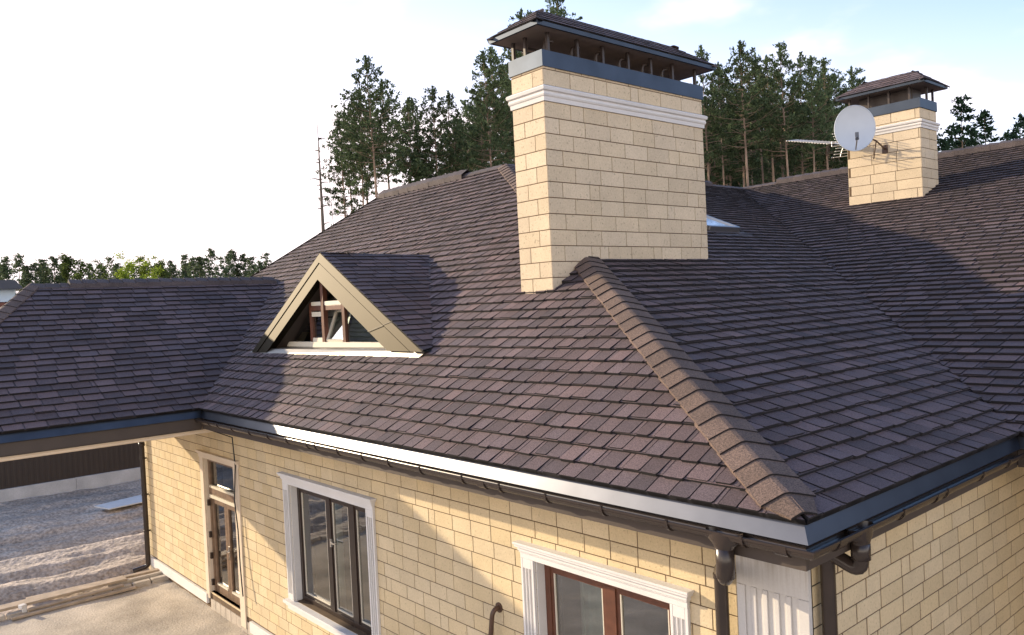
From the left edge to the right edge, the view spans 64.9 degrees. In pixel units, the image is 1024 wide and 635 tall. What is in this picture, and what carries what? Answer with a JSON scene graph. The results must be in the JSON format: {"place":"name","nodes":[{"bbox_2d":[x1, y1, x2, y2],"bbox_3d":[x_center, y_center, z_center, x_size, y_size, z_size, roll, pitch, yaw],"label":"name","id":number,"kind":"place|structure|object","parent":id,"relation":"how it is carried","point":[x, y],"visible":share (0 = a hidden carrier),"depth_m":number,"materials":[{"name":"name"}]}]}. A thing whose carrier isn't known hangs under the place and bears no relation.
{"place":"outdoors","nodes":[
{"label":"outdoors","id":0,"kind":"place"},
{"bbox_2d":[0,280,22,306],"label":"neighbour house","id":1,"kind":"structure","parent":0,"point":[8,288],"depth_m":48.52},
{"bbox_2d":[0,480,148,615],"bbox_3d":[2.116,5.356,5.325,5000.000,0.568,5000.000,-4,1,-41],"label":"ground","id":2,"kind":"structure","parent":0,"point":[56,542],"depth_m":20.54,"materials":[{"name":"gravel"}]},
{"bbox_2d":[0,256,13,279],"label":"conifer tree","id":3,"kind":"object","parent":2,"relation":"on","point":[5,260],"visible":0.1,"depth_m":124.03,"materials":[{"name":"plant"}]},
{"bbox_2d":[0,262,18,293],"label":"conifer tree","id":4,"kind":"object","parent":2,"relation":"on","point":[3,267],"visible":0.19,"depth_m":121.03,"materials":[{"name":"plant"}]},
{"bbox_2d":[6,610,27,619],"bbox_3d":[-9.372,5.650,15.250,0.340,0.150,0.140,-4,1,-42],"label":"kerb block","id":5,"kind":"object","parent":2,"relation":"on","point":[11,614],"depth_m":15.18,"materials":[{"name":"concrete"}]},
{"bbox_2d":[18,603,26,612],"bbox_3d":[-9.299,5.528,15.298,0.143,0.145,0.109,-2,1,31],"label":"rubble","id":6,"kind":"object","parent":5,"relation":"on","point":[23,606],"visible":1,"depth_m":15.26,"materials":[{"name":"white paint"}]},
{"bbox_2d":[10,253,27,294],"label":"conifer tree","id":7,"kind":"object","parent":2,"relation":"on","point":[18,263],"visible":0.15,"depth_m":114.56,"materials":[{"name":"plant"}]},
{"bbox_2d":[19,265,31,291],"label":"conifer tree","id":8,"kind":"object","parent":2,"relation":"on","point":[26,267],"visible":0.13,"depth_m":116.59,"materials":[{"name":"plant"}]},
{"bbox_2d":[25,262,42,284],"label":"conifer tree","id":9,"kind":"object","parent":2,"relation":"on","point":[31,276],"visible":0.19,"depth_m":116.50,"materials":[{"name":"plant"}]},
{"bbox_2d":[35,258,47,283],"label":"conifer tree","id":10,"kind":"object","parent":2,"relation":"on","point":[42,262],"visible":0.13,"depth_m":126.74,"materials":[{"name":"plant"}]},
{"bbox_2d":[41,267,53,282],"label":"conifer tree","id":11,"kind":"object","parent":2,"relation":"on","point":[45,274],"visible":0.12,"depth_m":117.74,"materials":[{"name":"plant"}]},
{"bbox_2d":[46,256,64,283],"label":"conifer tree","id":12,"kind":"object","parent":2,"relation":"on","point":[54,263],"visible":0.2,"depth_m":114.06,"materials":[{"name":"plant"}]},
{"bbox_2d":[0,575,126,611],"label":"plank","id":13,"kind":"object","parent":2,"relation":"on","point":[61,593],"visible":1,"depth_m":15.95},
{"bbox_2d":[53,253,74,282],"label":"broadleaf tree","id":14,"kind":"object","parent":2,"relation":"on","point":[66,264],"visible":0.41,"depth_m":118.98,"materials":[{"name":"green plant"}]},
{"bbox_2d":[0,442,140,501],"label":"fence","id":15,"kind":"object","parent":2,"relation":"on","point":[63,472],"visible":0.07,"depth_m":26.55,"materials":[{"name":"brown concrete"}]},
{"bbox_2d":[67,258,98,282],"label":"broadleaf tree","id":16,"kind":"object","parent":2,"relation":"on","point":[80,275],"visible":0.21,"depth_m":117.54,"materials":[{"name":"green plant"}]},
{"bbox_2d":[26,568,158,598],"bbox_3d":[-8.624,5.513,16.660,2.469,0.085,0.140,-3,1,-34],"label":"plank","id":17,"kind":"object","parent":2,"relation":"on","point":[142,573],"visible":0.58,"depth_m":17.04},
{"bbox_2d":[88,259,114,279],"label":"birch tree","id":18,"kind":"object","parent":2,"relation":"on","point":[97,273],"visible":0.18,"depth_m":115.03,"materials":[{"name":"green plant"}]},
{"bbox_2d":[98,255,115,278],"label":"birch tree","id":19,"kind":"object","parent":2,"relation":"on","point":[109,259],"visible":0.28,"depth_m":112.53,"materials":[{"name":"green plant"}]},
{"bbox_2d":[112,263,121,278],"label":"conifer tree","id":20,"kind":"object","parent":2,"relation":"on","point":[117,266],"visible":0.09,"depth_m":126.49,"materials":[{"name":"plant"}]},
{"bbox_2d":[94,495,141,509],"bbox_3d":[-11.338,5.500,24.192,1.111,0.050,1.967,-2,1,36],"label":"board sheet","id":21,"kind":"object","parent":2,"relation":"on","point":[129,501],"visible":0.57,"depth_m":23.82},
{"bbox_2d":[112,583,131,590],"bbox_3d":[-7.980,5.560,16.465,0.340,0.150,0.140,-4,1,-41],"label":"kerb block","id":22,"kind":"object","parent":2,"relation":"on","point":[127,585],"depth_m":16.46,"materials":[{"name":"concrete"}]},
{"bbox_2d":[28,584,123,611],"bbox_3d":[-8.563,5.514,15.865,1.701,0.075,0.075,-4,1,-42],"label":"plank","id":23,"kind":"object","parent":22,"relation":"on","point":[74,597],"visible":1,"depth_m":15.82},
{"bbox_2d":[113,250,136,278],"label":"broadleaf tree","id":24,"kind":"object","parent":2,"relation":"on","point":[121,273],"visible":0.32,"depth_m":121.73,"materials":[{"name":"green plant"}]},
{"bbox_2d":[108,571,163,586],"bbox_3d":[-7.807,5.539,16.905,1.240,0.200,0.120,-4,1,-41],"label":"step","id":25,"kind":"object","parent":2,"relation":"on","point":[142,577],"visible":0.26,"depth_m":16.86,"materials":[{"name":"concrete"}]},
{"bbox_2d":[132,578,150,586],"bbox_3d":[-7.691,5.542,16.696,0.340,0.150,0.140,-4,1,-40],"label":"kerb block","id":26,"kind":"object","parent":2,"relation":"on","point":[144,582],"depth_m":16.66,"materials":[{"name":"concrete"}]},
{"bbox_2d":[129,255,156,278],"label":"broadleaf tree","id":27,"kind":"object","parent":2,"relation":"on","point":[143,270],"visible":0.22,"depth_m":124.98,"materials":[{"name":"green plant"}]},
{"bbox_2d":[138,257,163,278],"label":"broadleaf tree","id":28,"kind":"object","parent":2,"relation":"on","point":[153,274],"visible":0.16,"depth_m":112.04,"materials":[{"name":"green plant"}]},
{"bbox_2d":[150,574,168,582],"bbox_3d":[-7.415,5.524,16.942,0.340,0.150,0.140,-4,1,-41],"label":"kerb block","id":29,"kind":"object","parent":2,"relation":"on","point":[164,577],"depth_m":16.88,"materials":[{"name":"concrete"}]},
{"bbox_2d":[148,259,174,278],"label":"broadleaf tree","id":30,"kind":"object","parent":2,"relation":"on","point":[164,273],"visible":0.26,"depth_m":118.37,"materials":[{"name":"green plant"}]},
{"bbox_2d":[166,260,177,278],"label":"conifer tree","id":31,"kind":"object","parent":2,"relation":"on","point":[169,263],"visible":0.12,"depth_m":127.35,"materials":[{"name":"plant"}]},
{"bbox_2d":[178,254,191,277],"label":"conifer tree","id":32,"kind":"object","parent":2,"relation":"on","point":[183,263],"visible":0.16,"depth_m":127.26,"materials":[{"name":"plant"}]},
{"bbox_2d":[186,256,198,277],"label":"conifer tree","id":33,"kind":"object","parent":2,"relation":"on","point":[191,263],"visible":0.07,"depth_m":123.83,"materials":[{"name":"plant"}]},
{"bbox_2d":[191,256,205,277],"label":"conifer tree","id":34,"kind":"object","parent":2,"relation":"on","point":[199,260],"visible":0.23,"depth_m":119.61,"materials":[{"name":"plant"}]},
{"bbox_2d":[200,258,214,277],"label":"conifer tree","id":35,"kind":"object","parent":2,"relation":"on","point":[206,260],"visible":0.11,"depth_m":130.43,"materials":[{"name":"plant"}]},
{"bbox_2d":[204,248,219,276],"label":"conifer tree","id":36,"kind":"object","parent":2,"relation":"on","point":[211,253],"visible":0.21,"depth_m":135.87,"materials":[{"name":"plant"}]},
{"bbox_2d":[213,256,228,277],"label":"conifer tree","id":37,"kind":"object","parent":2,"relation":"on","point":[223,268],"visible":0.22,"depth_m":119.03,"materials":[{"name":"plant"}]},
{"bbox_2d":[223,253,235,276],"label":"conifer tree","id":38,"kind":"object","parent":2,"relation":"on","point":[228,260],"visible":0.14,"depth_m":122.97,"materials":[{"name":"plant"}]},
{"bbox_2d":[225,249,241,275],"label":"conifer tree","id":39,"kind":"object","parent":2,"relation":"on","point":[234,256],"visible":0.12,"depth_m":137.15,"materials":[{"name":"plant"}]},
{"bbox_2d":[235,253,251,276],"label":"conifer tree","id":40,"kind":"object","parent":2,"relation":"on","point":[242,259],"visible":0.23,"depth_m":136.74,"materials":[{"name":"plant"}]},
{"bbox_2d":[245,256,256,276],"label":"conifer tree","id":41,"kind":"object","parent":2,"relation":"on","point":[251,262],"visible":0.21,"depth_m":134.04,"materials":[{"name":"plant"}]},
{"bbox_2d":[254,260,263,271],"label":"conifer tree","id":42,"kind":"object","parent":2,"relation":"on","point":[259,267],"visible":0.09,"depth_m":119.61,"materials":[{"name":"plant"}]},
{"bbox_2d":[259,252,271,266],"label":"conifer tree","id":43,"kind":"object","parent":2,"relation":"on","point":[265,262],"visible":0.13,"depth_m":136.77,"materials":[{"name":"plant"}]},
{"bbox_2d":[310,124,331,231],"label":"dead tree","id":44,"kind":"object","parent":2,"relation":"on","point":[322,205],"visible":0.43,"depth_m":44.40,"materials":[{"name":"grey wood"}]},
{"bbox_2d":[315,116,368,216],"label":"pine tree","id":45,"kind":"object","parent":2,"relation":"on","point":[340,183],"visible":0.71,"depth_m":47.85,"materials":[{"name":"green plant"}]},
{"bbox_2d":[322,109,367,210],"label":"pine tree","id":46,"kind":"object","parent":2,"relation":"on","point":[333,144],"visible":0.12,"depth_m":51.41,"materials":[{"name":"green plant"}]},
{"bbox_2d":[334,105,392,205],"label":"pine tree","id":47,"kind":"object","parent":2,"relation":"on","point":[366,187],"visible":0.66,"depth_m":45.16,"materials":[{"name":"green plant"}]},
{"bbox_2d":[338,87,389,203],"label":"pine tree","id":48,"kind":"object","parent":2,"relation":"on","point":[362,100],"visible":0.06,"depth_m":56.39,"materials":[{"name":"green plant"}]},
{"bbox_2d":[330,54,409,196],"bbox_3d":[-7.320,-4.483,43.234,4.058,19.329,3.832,-3,1,-21],"label":"pine tree","id":49,"kind":"object","parent":2,"relation":"on","point":[384,115],"visible":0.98,"depth_m":43.07,"materials":[{"name":"green plant"}]},
{"bbox_2d":[349,78,416,188],"bbox_3d":[-8.094,-5.524,53.985,4.707,21.094,4.546,-2,1,16],"label":"pine tree","id":50,"kind":"object","parent":2,"relation":"on","point":[382,96],"visible":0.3,"depth_m":53.58,"materials":[{"name":"green plant"}]},
{"bbox_2d":[381,96,436,184],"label":"pine tree","id":51,"kind":"object","parent":2,"relation":"on","point":[404,160],"visible":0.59,"depth_m":48.90,"materials":[{"name":"green plant"}]},
{"bbox_2d":[388,97,442,183],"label":"pine tree","id":52,"kind":"object","parent":2,"relation":"on","point":[413,132],"visible":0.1,"depth_m":53.13,"materials":[{"name":"green plant"}]},
{"bbox_2d":[404,152,434,184],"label":"young pine tree","id":53,"kind":"object","parent":2,"relation":"on","point":[412,172],"visible":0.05,"depth_m":48.89,"materials":[{"name":"green plant"}]},
{"bbox_2d":[404,85,459,178],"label":"pine tree","id":54,"kind":"object","parent":2,"relation":"on","point":[434,115],"visible":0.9,"depth_m":48.95,"materials":[{"name":"green plant"}]},
{"bbox_2d":[432,90,466,175],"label":"pine tree","id":55,"kind":"object","parent":2,"relation":"on","point":[448,100],"visible":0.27,"depth_m":57.16,"materials":[{"name":"green plant"}]},
{"bbox_2d":[437,116,469,172],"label":"pine tree","id":56,"kind":"object","parent":2,"relation":"on","point":[453,121],"visible":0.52,"depth_m":51.73,"materials":[{"name":"green plant"}]},
{"bbox_2d":[439,99,487,170],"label":"pine tree","id":57,"kind":"object","parent":2,"relation":"on","point":[464,104],"visible":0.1,"depth_m":59.43,"materials":[{"name":"green plant"}]},
{"bbox_2d":[452,94,510,171],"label":"pine tree","id":58,"kind":"object","parent":2,"relation":"on","point":[481,155],"visible":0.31,"depth_m":51.05,"materials":[{"name":"green plant"}]},
{"bbox_2d":[456,50,514,171],"bbox_3d":[-1.305,-5.572,48.091,3.926,20.741,4.316,-3,1,4],"label":"pine tree","id":59,"kind":"object","parent":2,"relation":"on","point":[482,121],"visible":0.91,"depth_m":47.62,"materials":[{"name":"green plant"}]},
{"bbox_2d":[460,46,514,153],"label":"pine tree","id":60,"kind":"object","parent":2,"relation":"on","point":[491,51],"visible":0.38,"depth_m":53.88,"materials":[{"name":"green plant"}]},
{"bbox_2d":[473,68,514,162],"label":"pine tree","id":61,"kind":"object","parent":2,"relation":"on","point":[502,92],"visible":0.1,"depth_m":57.88,"materials":[{"name":"green plant"}]},
{"bbox_2d":[491,22,521,160],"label":"pine tree","id":62,"kind":"object","parent":2,"relation":"on","point":[508,77],"visible":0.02,"depth_m":59.47,"materials":[{"name":"green plant"}]},
{"bbox_2d":[489,7,532,94],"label":"pine tree","id":63,"kind":"object","parent":2,"relation":"on","point":[519,54],"visible":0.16,"depth_m":45.79,"materials":[{"name":"green plant"}]},
{"bbox_2d":[0,8,1023,634],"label":"house","id":64,"kind":"structure","parent":2,"relation":"on","point":[600,356],"depth_m":10.69,"materials":[{"name":"tile"}]},
{"bbox_2d":[195,449,246,628],"bbox_3d":[-5.180,3.928,14.588,0.280,2.910,1.924,-4,1,-41],"label":"door","id":65,"kind":"structure","parent":64,"relation":"in","point":[215,495],"depth_m":14.81,"materials":[{"name":"beige paint"}]},
{"bbox_2d":[210,430,243,596],"bbox_3d":[-4.886,3.306,13.704,0.448,2.921,0.235,-3,1,-19],"label":"cable","id":66,"kind":"object","parent":64,"relation":"hanging from","point":[235,510],"visible":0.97,"depth_m":13.81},
{"bbox_2d":[277,471,380,634],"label":"window","id":67,"kind":"structure","parent":64,"relation":"in","point":[293,486],"depth_m":11.66,"materials":[{"name":"white paint"}]},
{"bbox_2d":[512,540,693,634],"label":"window","id":68,"kind":"structure","parent":64,"relation":"in","point":[603,587],"depth_m":7.76,"materials":[{"name":"white paint"}]},
{"bbox_2d":[787,136,846,157],"bbox_3d":[7.030,-3.863,18.305,0.550,0.637,1.467,-4,1,-41],"label":"tv antenna","id":69,"kind":"object","parent":64,"relation":"attached to","point":[820,142],"visible":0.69,"depth_m":18.16,"materials":[{"name":"metal"}]},
{"bbox_2d":[834,105,887,158],"bbox_3d":[7.431,-3.971,17.136,1.465,1.056,0.703,-4,1,-41],"label":"satellite dish","id":70,"kind":"object","parent":64,"relation":"attached to","point":[854,127],"visible":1,"depth_m":17.01,"materials":[{"name":"white metal"}]},
{"bbox_2d":[544,0,582,19],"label":"pine tree","id":71,"kind":"object","parent":2,"relation":"on","point":[556,9],"visible":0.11,"depth_m":47.48,"materials":[{"name":"green plant"}]},
{"bbox_2d":[695,45,730,180],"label":"pine tree","id":72,"kind":"object","parent":2,"relation":"on","point":[715,152],"visible":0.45,"depth_m":48.34,"materials":[{"name":"green plant"}]},
{"bbox_2d":[702,103,730,183],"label":"pine tree","id":73,"kind":"object","parent":2,"relation":"on","point":[720,174],"visible":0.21,"depth_m":57.70,"materials":[{"name":"green plant"}]},
{"bbox_2d":[702,86,736,184],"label":"pine tree","id":74,"kind":"object","parent":2,"relation":"on","point":[718,169],"visible":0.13,"depth_m":58.27,"materials":[{"name":"green plant"}]},
{"bbox_2d":[705,78,742,185],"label":"pine tree","id":75,"kind":"object","parent":2,"relation":"on","point":[726,146],"visible":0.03,"depth_m":62.77,"materials":[{"name":"green plant"}]},
{"bbox_2d":[703,62,750,185],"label":"pine tree","id":76,"kind":"object","parent":2,"relation":"on","point":[731,154],"visible":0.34,"depth_m":52.10,"materials":[{"name":"green plant"}]},
{"bbox_2d":[711,79,749,185],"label":"pine tree","id":77,"kind":"object","parent":2,"relation":"on","point":[733,175],"visible":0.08,"depth_m":63.31,"materials":[{"name":"green plant"}]},
{"bbox_2d":[722,158,741,186],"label":"pine tree","id":78,"kind":"object","parent":2,"relation":"on","point":[732,182],"visible":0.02,"depth_m":88.73,"materials":[{"name":"green plant"}]},
{"bbox_2d":[717,62,768,186],"bbox_3d":[15.501,-6.522,53.194,3.562,20.840,3.769,-3,1,-3],"label":"pine tree","id":79,"kind":"object","parent":2,"relation":"on","point":[741,160],"visible":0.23,"depth_m":53.11,"materials":[{"name":"green plant"}]},
{"bbox_2d":[702,40,783,185],"bbox_3d":[13.450,-5.854,45.926,4.142,19.969,4.563,-4,1,-41],"label":"pine tree","id":80,"kind":"object","parent":2,"relation":"on","point":[735,96],"visible":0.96,"depth_m":45.84,"materials":[{"name":"green plant"}]},
{"bbox_2d":[735,150,765,186],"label":"pine tree","id":81,"kind":"object","parent":2,"relation":"on","point":[740,180],"visible":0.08,"depth_m":85.81,"materials":[{"name":"green plant"}]},
{"bbox_2d":[740,159,761,186],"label":"young pine tree","id":82,"kind":"object","parent":2,"relation":"on","point":[751,173],"visible":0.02,"depth_m":80.58,"materials":[{"name":"green plant"}]},
{"bbox_2d":[738,112,769,184],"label":"pine tree","id":83,"kind":"object","parent":2,"relation":"on","point":[749,161],"visible":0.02,"depth_m":84.67,"materials":[{"name":"green plant"}]},
{"bbox_2d":[735,81,779,175],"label":"pine tree","id":84,"kind":"object","parent":2,"relation":"on","point":[765,127],"visible":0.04,"depth_m":57.84,"materials":[{"name":"green plant"}]},
{"bbox_2d":[740,52,781,183],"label":"pine tree","id":85,"kind":"object","parent":2,"relation":"on","point":[770,75],"visible":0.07,"depth_m":56.71,"materials":[{"name":"green plant"}]},
{"bbox_2d":[749,130,781,184],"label":"pine tree","id":86,"kind":"object","parent":2,"relation":"on","point":[761,173],"visible":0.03,"depth_m":77.25,"materials":[{"name":"green plant"}]},
{"bbox_2d":[736,53,797,181],"bbox_3d":[15.854,-6.090,49.274,3.614,20.083,4.239,-2,1,19],"label":"pine tree","id":87,"kind":"object","parent":2,"relation":"on","point":[766,67],"visible":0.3,"depth_m":48.99,"materials":[{"name":"green plant"}]},
{"bbox_2d":[750,128,785,184],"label":"pine tree","id":88,"kind":"object","parent":2,"relation":"on","point":[776,174],"visible":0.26,"depth_m":64.25,"materials":[{"name":"green plant"}]},
{"bbox_2d":[755,73,798,176],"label":"pine tree","id":89,"kind":"object","parent":2,"relation":"on","point":[780,147],"visible":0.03,"depth_m":62.49,"materials":[{"name":"green plant"}]},
{"bbox_2d":[756,129,797,181],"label":"pine tree","id":90,"kind":"object","parent":2,"relation":"on","point":[768,165],"visible":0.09,"depth_m":72.15,"materials":[{"name":"green plant"}]},
{"bbox_2d":[747,41,816,175],"bbox_3d":[16.197,-6.117,47.191,3.848,20.186,3.984,-3,1,7],"label":"pine tree","id":91,"kind":"object","parent":2,"relation":"on","point":[784,121],"visible":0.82,"depth_m":47.00,"materials":[{"name":"green plant"}]},
{"bbox_2d":[774,96,811,176],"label":"pine tree","id":92,"kind":"object","parent":2,"relation":"on","point":[783,162],"visible":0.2,"depth_m":60.65,"materials":[{"name":"green plant"}]},
{"bbox_2d":[780,51,827,173],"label":"pine tree","id":93,"kind":"object","parent":2,"relation":"on","point":[796,162],"visible":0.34,"depth_m":53.94,"materials":[{"name":"green plant"}]},
{"bbox_2d":[784,55,836,171],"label":"pine tree","id":94,"kind":"object","parent":2,"relation":"on","point":[810,99],"visible":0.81,"depth_m":47.66,"materials":[{"name":"green plant"}]},
{"bbox_2d":[793,146,835,174],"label":"pine tree","id":95,"kind":"object","parent":2,"relation":"on","point":[805,162],"visible":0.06,"depth_m":57.56,"materials":[{"name":"green plant"}]},
{"bbox_2d":[793,57,851,169],"bbox_3d":[20.505,-6.501,51.645,4.239,20.372,4.670,-3,1,7],"label":"pine tree","id":96,"kind":"object","parent":2,"relation":"on","point":[831,78],"visible":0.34,"depth_m":51.17,"materials":[{"name":"green plant"}]},
{"bbox_2d":[804,72,847,171],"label":"pine tree","id":97,"kind":"object","parent":2,"relation":"on","point":[831,163],"visible":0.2,"depth_m":55.40,"materials":[{"name":"green plant"}]},
{"bbox_2d":[827,71,854,161],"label":"pine tree","id":98,"kind":"object","parent":2,"relation":"on","point":[838,77],"visible":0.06,"depth_m":58.69,"materials":[{"name":"green plant"}]},
{"bbox_2d":[824,66,865,150],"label":"pine tree","id":99,"kind":"object","parent":2,"relation":"on","point":[851,82],"visible":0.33,"depth_m":53.06,"materials":[{"name":"green plant"}]},
{"bbox_2d":[937,128,950,151],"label":"spruce tree","id":100,"kind":"object","parent":2,"relation":"on","point":[943,142],"visible":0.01,"depth_m":52.04,"materials":[{"name":"plant"}]},
{"bbox_2d":[942,93,984,149],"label":"spruce tree","id":101,"kind":"object","parent":2,"relation":"on","point":[963,108],"visible":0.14,"depth_m":44.76,"materials":[{"name":"plant"}]},
{"bbox_2d":[964,129,983,147],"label":"spruce tree","id":102,"kind":"object","parent":2,"relation":"on","point":[977,138],"visible":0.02,"depth_m":57.05,"materials":[{"name":"plant"}]},
{"bbox_2d":[967,109,1005,145],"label":"spruce tree","id":103,"kind":"object","parent":2,"relation":"on","point":[984,115],"visible":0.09,"depth_m":48.17,"materials":[{"name":"plant"}]},
{"bbox_2d":[1006,112,1023,139],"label":"spruce tree","id":104,"kind":"object","parent":2,"relation":"on","point":[1018,127],"visible":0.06,"depth_m":48.71,"materials":[{"name":"plant"}]},
{"bbox_2d":[0,580,248,634],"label":"sand yard","id":105,"kind":"structure","parent":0,"point":[167,607],"depth_m":14.88,"materials":[{"name":"sand"}]},
{"bbox_2d":[11,585,136,620],"bbox_3d":[-8.523,5.570,15.747,2.200,0.050,0.100,-4,1,-42],"label":"plank","id":106,"kind":"object","parent":105,"relation":"on","point":[20,616],"visible":1,"depth_m":15.67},
{"bbox_2d":[0,0,1023,292],"label":"sky","id":107,"kind":"structure","parent":0,"point":[167,130],"materials":[{"name":"white"}]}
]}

